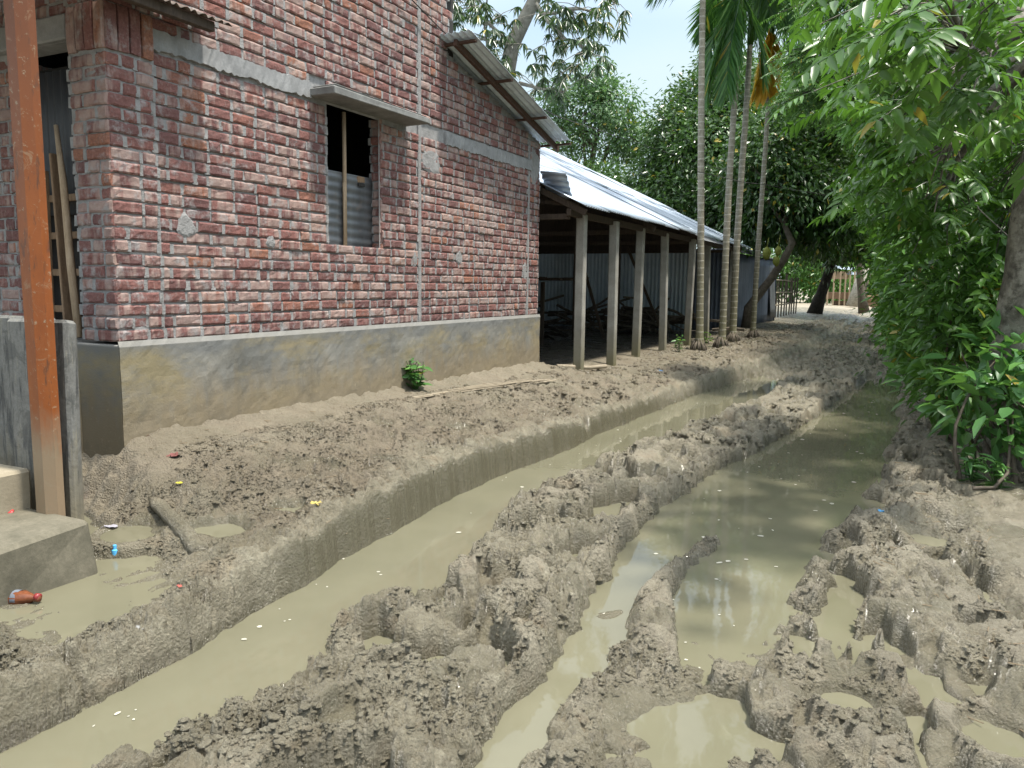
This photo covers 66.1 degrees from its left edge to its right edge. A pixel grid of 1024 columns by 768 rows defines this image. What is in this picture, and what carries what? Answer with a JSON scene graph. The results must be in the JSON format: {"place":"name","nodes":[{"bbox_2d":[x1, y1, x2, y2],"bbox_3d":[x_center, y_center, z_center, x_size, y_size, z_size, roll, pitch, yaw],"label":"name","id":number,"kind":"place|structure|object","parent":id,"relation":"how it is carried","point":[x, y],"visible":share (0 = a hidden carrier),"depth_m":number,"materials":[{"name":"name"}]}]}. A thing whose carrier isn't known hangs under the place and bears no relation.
{"place":"outdoors","nodes":[
{"label":"outdoors","id":0,"kind":"place"},
{"bbox_2d":[0,289,1023,767],"bbox_3d":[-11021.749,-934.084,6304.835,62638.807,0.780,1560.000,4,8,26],"label":"ground","id":1,"kind":"structure","parent":0,"point":[58,683],"depth_m":3.83,"materials":[{"name":"brown soil"}]},
{"bbox_2d":[0,508,97,606],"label":"cement slab","id":2,"kind":"structure","parent":1,"relation":"on","point":[40,553],"depth_m":3.58,"materials":[{"name":"grey concrete"}]},
{"bbox_2d":[0,464,31,514],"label":"cement step","id":3,"kind":"object","parent":2,"relation":"on","point":[15,489],"visible":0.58,"depth_m":3.86,"materials":[{"name":"grey concrete"}]},
{"bbox_2d":[3,0,65,515],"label":"steel post","id":4,"kind":"object","parent":2,"relation":"on","point":[26,117],"visible":0.97,"depth_m":3.67,"materials":[{"name":"orange paint"}]},
{"bbox_2d":[0,315,83,519],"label":"low wall","id":5,"kind":"structure","parent":2,"relation":"on","point":[15,438],"depth_m":3.95,"materials":[{"name":"grey concrete"}]},
{"bbox_2d":[0,515,171,644],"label":"puddle","id":6,"kind":"object","parent":1,"relation":"on","point":[80,605],"depth_m":3.45,"materials":[{"name":"liquid"}]},
{"bbox_2d":[8,589,41,603],"bbox_3d":[-2.178,0.927,3.424,0.282,0.082,0.074,2,7,10],"label":"plastic bottle","id":7,"kind":"object","parent":6,"relation":"in","point":[17,596],"visible":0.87,"depth_m":3.39,"materials":[{"name":"orange plastic"}]},
{"bbox_2d":[111,544,117,555],"bbox_3d":[-2.007,0.840,3.979,0.031,0.055,0.031,4,8,26],"label":"bottle neck","id":8,"kind":"object","parent":6,"relation":"in","point":[114,551],"visible":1,"depth_m":3.97,"materials":[{"name":"blue plastic"}]},
{"bbox_2d":[100,525,154,542],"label":"puddle","id":9,"kind":"object","parent":1,"relation":"on","point":[125,534],"visible":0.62,"depth_m":4.17,"materials":[{"name":"liquid"}]},
{"bbox_2d":[101,524,117,527],"bbox_3d":[-2.180,0.771,4.266,0.078,0.012,0.046,1,7,4],"label":"wrapper","id":10,"kind":"object","parent":9,"relation":"in","point":[112,526],"visible":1,"depth_m":4.27,"materials":[{"name":"white plastic"}]},
{"bbox_2d":[166,452,177,456],"bbox_3d":[-2.066,0.431,4.826,0.062,0.019,0.100,3,7,16],"label":"wrapper","id":11,"kind":"object","parent":1,"relation":"on","point":[173,454],"visible":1,"depth_m":4.82,"materials":[{"name":"red plastic"}]},
{"bbox_2d":[149,496,208,553],"bbox_3d":[-1.765,0.752,4.157,0.098,0.172,0.749,-5,9,-39],"label":"log","id":12,"kind":"object","parent":1,"relation":"on","point":[180,526],"visible":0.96,"depth_m":4.08,"materials":[{"name":"brown wood"}]},
{"bbox_2d":[194,524,245,537],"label":"puddle","id":13,"kind":"object","parent":1,"relation":"on","point":[221,530],"visible":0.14,"depth_m":4.17,"materials":[{"name":"liquid"}]},
{"bbox_2d":[0,0,578,457],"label":"brick house","id":14,"kind":"structure","parent":1,"relation":"on","point":[274,204],"depth_m":5.95,"materials":[{"name":"brick"}]},
{"bbox_2d":[39,66,83,328],"bbox_3d":[-2.912,-1.190,5.160,0.720,1.755,0.185,4,8,26],"label":"door","id":15,"kind":"structure","parent":14,"relation":"in","point":[54,93],"depth_m":5.16,"materials":[{"name":"metal"}]},
{"bbox_2d":[54,124,82,337],"bbox_3d":[-2.815,-0.963,4.994,0.181,1.335,0.051,6,9,35],"label":"wooden pole","id":16,"kind":"object","parent":14,"relation":"on","point":[71,271],"visible":0.92,"depth_m":4.99,"materials":[{"name":"brown wood"}]},
{"bbox_2d":[328,112,372,247],"bbox_3d":[-1.426,-1.753,6.833,0.053,1.151,0.800,4,8,26],"label":"window","id":17,"kind":"structure","parent":14,"relation":"in","point":[350,199],"depth_m":6.88,"materials":[{"name":"metal"}]},
{"bbox_2d":[412,0,724,170],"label":"wire","id":18,"kind":"object","parent":14,"relation":"attached to","point":[544,109],"visible":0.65,"depth_m":11.12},
{"bbox_2d":[278,507,300,511],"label":"puddle","id":19,"kind":"object","parent":1,"relation":"on","point":[289,509],"visible":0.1,"depth_m":4.48,"materials":[{"name":"liquid"}]},
{"bbox_2d":[310,501,321,505],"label":"leaf","id":20,"kind":"object","parent":1,"relation":"on","point":[313,502],"visible":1,"depth_m":4.37,"materials":[{"name":"yellow plant"}]},
{"bbox_2d":[402,358,432,389],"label":"weed","id":21,"kind":"object","parent":1,"relation":"on","point":[414,377],"visible":0.94,"depth_m":7.57,"materials":[{"name":"green plant"}]},
{"bbox_2d":[414,378,556,398],"bbox_3d":[-0.287,0.039,8.056,0.093,0.076,2.639,6,9,36],"label":"bamboo strip","id":22,"kind":"object","parent":1,"relation":"on","point":[480,387],"visible":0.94,"depth_m":8.06,"materials":[{"name":"beige wood"}]},
{"bbox_2d":[453,0,631,118],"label":"mango tree","id":23,"kind":"object","parent":1,"relation":"on","point":[512,43],"visible":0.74,"depth_m":18.14,"materials":[{"name":"green plant"}]},
{"bbox_2d":[538,304,569,338],"bbox_3d":[-0.242,-1.340,16.654,2.921,1.291,2.938,1,7,4],"label":"firewood pile","id":24,"kind":"object","parent":1,"relation":"on","point":[560,334],"visible":0.09,"depth_m":16.13,"materials":[{"name":"brown wood"}]},
{"bbox_2d":[537,277,588,343],"bbox_3d":[-0.259,-1.397,15.207,3.312,1.354,1.320,4,8,26],"label":"plank rack","id":25,"kind":"object","parent":1,"relation":"on","point":[542,301],"visible":0.33,"depth_m":15.27,"materials":[{"name":"brown wood"}]},
{"bbox_2d":[556,364,607,369],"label":"branch","id":26,"kind":"object","parent":1,"relation":"on","point":[601,366],"visible":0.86,"depth_m":10.84,"materials":[{"name":"grey wood"}]},
{"bbox_2d":[144,357,1023,731],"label":"straw bits","id":27,"kind":"object","parent":1,"relation":"on","point":[872,545],"visible":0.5,"depth_m":4.96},
{"bbox_2d":[535,51,653,175],"bbox_3d":[3.500,-8.990,35.314,6.812,11.491,4.798,4,8,26],"label":"broadleaf tree","id":28,"kind":"object","parent":1,"relation":"on","point":[599,97],"visible":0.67,"depth_m":34.43,"materials":[{"name":"green plant"}]},
{"bbox_2d":[537,294,743,334],"bbox_3d":[2.459,-1.713,20.135,6.895,1.138,3.032,4,8,26],"label":"firewood pile","id":29,"kind":"object","parent":1,"relation":"on","point":[625,313],"visible":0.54,"depth_m":19.77,"materials":[{"name":"brown wood"}]},
{"bbox_2d":[537,147,750,369],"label":"open shed","id":30,"kind":"structure","parent":1,"relation":"on","point":[614,241],"depth_m":17.21,"materials":[{"name":"metal"}]},
{"bbox_2d":[649,0,706,350],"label":"areca palm","id":31,"kind":"object","parent":1,"relation":"on","point":[698,343],"visible":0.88,"depth_m":14.65,"materials":[{"name":"grey plant"}]},
{"bbox_2d":[671,334,684,351],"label":"weed","id":32,"kind":"object","parent":1,"relation":"on","point":[679,347],"visible":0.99,"depth_m":14.46,"materials":[{"name":"green plant"}]},
{"bbox_2d":[572,42,799,255],"bbox_3d":[5.571,-7.929,29.162,10.289,11.008,8.102,4,8,26],"label":"broadleaf tree","id":33,"kind":"object","parent":1,"relation":"on","point":[668,179],"visible":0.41,"depth_m":27.07,"materials":[{"name":"green plant"}]},
{"bbox_2d":[691,234,776,329],"bbox_3d":[6.188,-3.475,25.717,3.649,3.002,9.104,4,8,26],"label":"tin hut","id":34,"kind":"object","parent":1,"relation":"on","point":[766,311],"visible":0.23,"depth_m":25.32,"materials":[{"name":"grey metal"}]},
{"bbox_2d":[645,0,828,347],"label":"areca palm","id":35,"kind":"object","parent":1,"relation":"on","point":[726,65],"visible":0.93,"depth_m":15.28,"materials":[{"name":"green plant"}]},
{"bbox_2d":[691,0,832,341],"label":"areca palm","id":36,"kind":"object","parent":1,"relation":"on","point":[723,12],"visible":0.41,"depth_m":17.03,"materials":[{"name":"green plant"}]},
{"bbox_2d":[693,68,870,327],"bbox_3d":[8.500,-5.622,24.381,5.967,7.865,6.358,1,7,5],"label":"jackfruit tree","id":37,"kind":"object","parent":1,"relation":"on","point":[806,160],"visible":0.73,"depth_m":22.79,"materials":[{"name":"green plant"}]},
{"bbox_2d":[775,274,798,317],"bbox_3d":[11.634,-3.759,33.668,0.206,1.911,9.036,4,8,26],"label":"bamboo fence","id":38,"kind":"object","parent":1,"relation":"on","point":[786,292],"visible":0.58,"depth_m":34.55,"materials":[{"name":"grey plant"}]},
{"bbox_2d":[744,0,841,337],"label":"areca palm","id":39,"kind":"object","parent":1,"relation":"on","point":[771,37],"visible":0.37,"depth_m":18.57,"materials":[{"name":"green plant"}]},
{"bbox_2d":[740,241,874,302],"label":"thicket","id":40,"kind":"object","parent":1,"relation":"on","point":[807,280],"visible":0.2,"depth_m":64.65,"materials":[{"name":"green plant"}]},
{"bbox_2d":[751,40,874,313],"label":"broadleaf tree","id":41,"kind":"object","parent":1,"relation":"on","point":[863,304],"depth_m":41.54,"materials":[{"name":"green plant"}]},
{"bbox_2d":[762,236,876,313],"bbox_3d":[15.187,-7.303,36.238,8.645,8.541,6.937,0,7,-4],"label":"broadleaf tree","id":42,"kind":"object","parent":1,"relation":"on","point":[817,304],"visible":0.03,"depth_m":37.02,"materials":[{"name":"green plant"}]},
{"bbox_2d":[826,266,855,306],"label":"fence","id":43,"kind":"object","parent":1,"relation":"on","point":[839,295],"visible":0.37,"depth_m":56.23,"materials":[{"name":"wood"}]},
{"bbox_2d":[832,263,875,300],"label":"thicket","id":44,"kind":"object","parent":1,"relation":"on","point":[870,286],"visible":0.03,"depth_m":69.53,"materials":[{"name":"green plant"}]},
{"bbox_2d":[834,295,877,306],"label":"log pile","id":45,"kind":"object","parent":1,"relation":"on","point":[842,302],"visible":0.06,"depth_m":57.02,"materials":[{"name":"brown wood"}]},
{"bbox_2d":[846,268,868,306],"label":"tree stump","id":46,"kind":"object","parent":1,"relation":"on","point":[852,300],"visible":0.46,"depth_m":52.76,"materials":[{"name":"wood"}]},
{"bbox_2d":[827,165,900,356],"bbox_3d":[8.327,-2.395,15.861,3.596,4.488,4.093,0,7,-5],"label":"roadside shrub","id":47,"kind":"object","parent":1,"relation":"on","point":[859,268],"depth_m":15.77,"materials":[{"name":"green plant"}]},
{"bbox_2d":[847,167,890,339],"bbox_3d":[10.997,-3.328,21.079,4.197,5.591,6.598,1,7,4],"label":"roadside shrub","id":48,"kind":"object","parent":1,"relation":"on","point":[852,217],"depth_m":21.20,"materials":[{"name":"green plant"}]},
{"bbox_2d":[855,241,882,312],"bbox_3d":[16.637,-4.815,31.527,5.255,6.549,16.437,4,8,26],"label":"roadside shrub","id":49,"kind":"object","parent":1,"relation":"on","point":[866,286],"depth_m":29.71,"materials":[{"name":"green plant"}]},
{"bbox_2d":[757,0,1021,136],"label":"feathery tree","id":50,"kind":"object","parent":1,"relation":"on","point":[811,102],"visible":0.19,"depth_m":10.51,"materials":[{"name":"green plant"}]},
{"bbox_2d":[765,0,1023,477],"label":"roadside tree","id":51,"kind":"object","parent":1,"relation":"on","point":[907,41],"visible":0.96,"depth_m":5.11,"materials":[{"name":"green plant"}]},
{"bbox_2d":[779,8,1023,231],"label":"broadleaf tree","id":52,"kind":"object","parent":1,"relation":"on","point":[845,130],"visible":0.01,"depth_m":14.07,"materials":[{"name":"green plant"}]},
{"bbox_2d":[852,167,1003,383],"bbox_3d":[6.375,-1.807,12.043,2.893,3.736,3.080,-4,9,-35],"label":"roadside shrub","id":53,"kind":"object","parent":1,"relation":"on","point":[878,329],"visible":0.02,"depth_m":12.08,"materials":[{"name":"green plant"}]},
{"bbox_2d":[910,534,946,546],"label":"puddle","id":54,"kind":"object","parent":1,"relation":"on","point":[927,540],"visible":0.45,"depth_m":4.59,"materials":[{"name":"liquid"}]},
{"bbox_2d":[856,187,1003,402],"bbox_3d":[5.213,-1.140,9.379,2.140,2.768,2.558,4,8,26],"label":"roadside shrub","id":55,"kind":"object","parent":1,"relation":"on","point":[898,350],"visible":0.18,"depth_m":9.29,"materials":[{"name":"green plant"}]},
{"bbox_2d":[875,215,1006,446],"bbox_3d":[4.196,-0.489,7.114,1.709,2.173,2.388,4,8,26],"label":"roadside shrub","id":56,"kind":"object","parent":1,"relation":"on","point":[945,342],"visible":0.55,"depth_m":6.90,"materials":[{"name":"green plant"}]},
{"bbox_2d":[913,306,1023,490],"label":"roadside shrub","id":57,"kind":"object","parent":1,"relation":"on","point":[1002,376],"visible":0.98,"depth_m":5.68,"materials":[{"name":"green plant"}]},
{"bbox_2d":[950,446,993,482],"bbox_3d":[3.321,0.597,5.680,0.311,0.277,0.371,-1,7,-13],"label":"weed","id":58,"kind":"object","parent":1,"relation":"on","point":[969,466],"visible":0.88,"depth_m":5.65,"materials":[{"name":"green plant"}]},
{"bbox_2d":[928,87,1022,367],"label":"roadside shrub","id":59,"kind":"object","parent":1,"relation":"on","point":[998,188],"visible":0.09,"depth_m":7.20,"materials":[{"name":"green plant"}]},
{"bbox_2d":[972,453,1017,488],"bbox_3d":[3.349,0.628,5.457,0.304,0.280,0.324,4,8,26],"label":"weed","id":60,"kind":"object","parent":1,"relation":"on","point":[998,467],"visible":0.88,"depth_m":5.45,"materials":[{"name":"green plant"}]},
{"bbox_2d":[0,375,1023,767],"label":"water","id":61,"kind":"structure","parent":0,"point":[782,493],"depth_m":3.81,"materials":[{"name":"brown liquid"}]},
{"bbox_2d":[92,433,857,726],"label":"floating flecks","id":62,"kind":"object","parent":61,"relation":"on","point":[259,626],"visible":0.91,"depth_m":4.26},
{"bbox_2d":[453,0,879,284],"label":"sky","id":63,"kind":"structure","parent":0,"point":[658,39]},
{"bbox_2d":[697,171,822,194],"bbox_3d":[5.584,-4.346,17.368,0.747,0.406,7.446,6,9,35],"label":"wire","id":64,"kind":"object","parent":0,"point":[756,183],"visible":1,"depth_m":16.53,"materials":[{"name":"black metal"}]}
]}

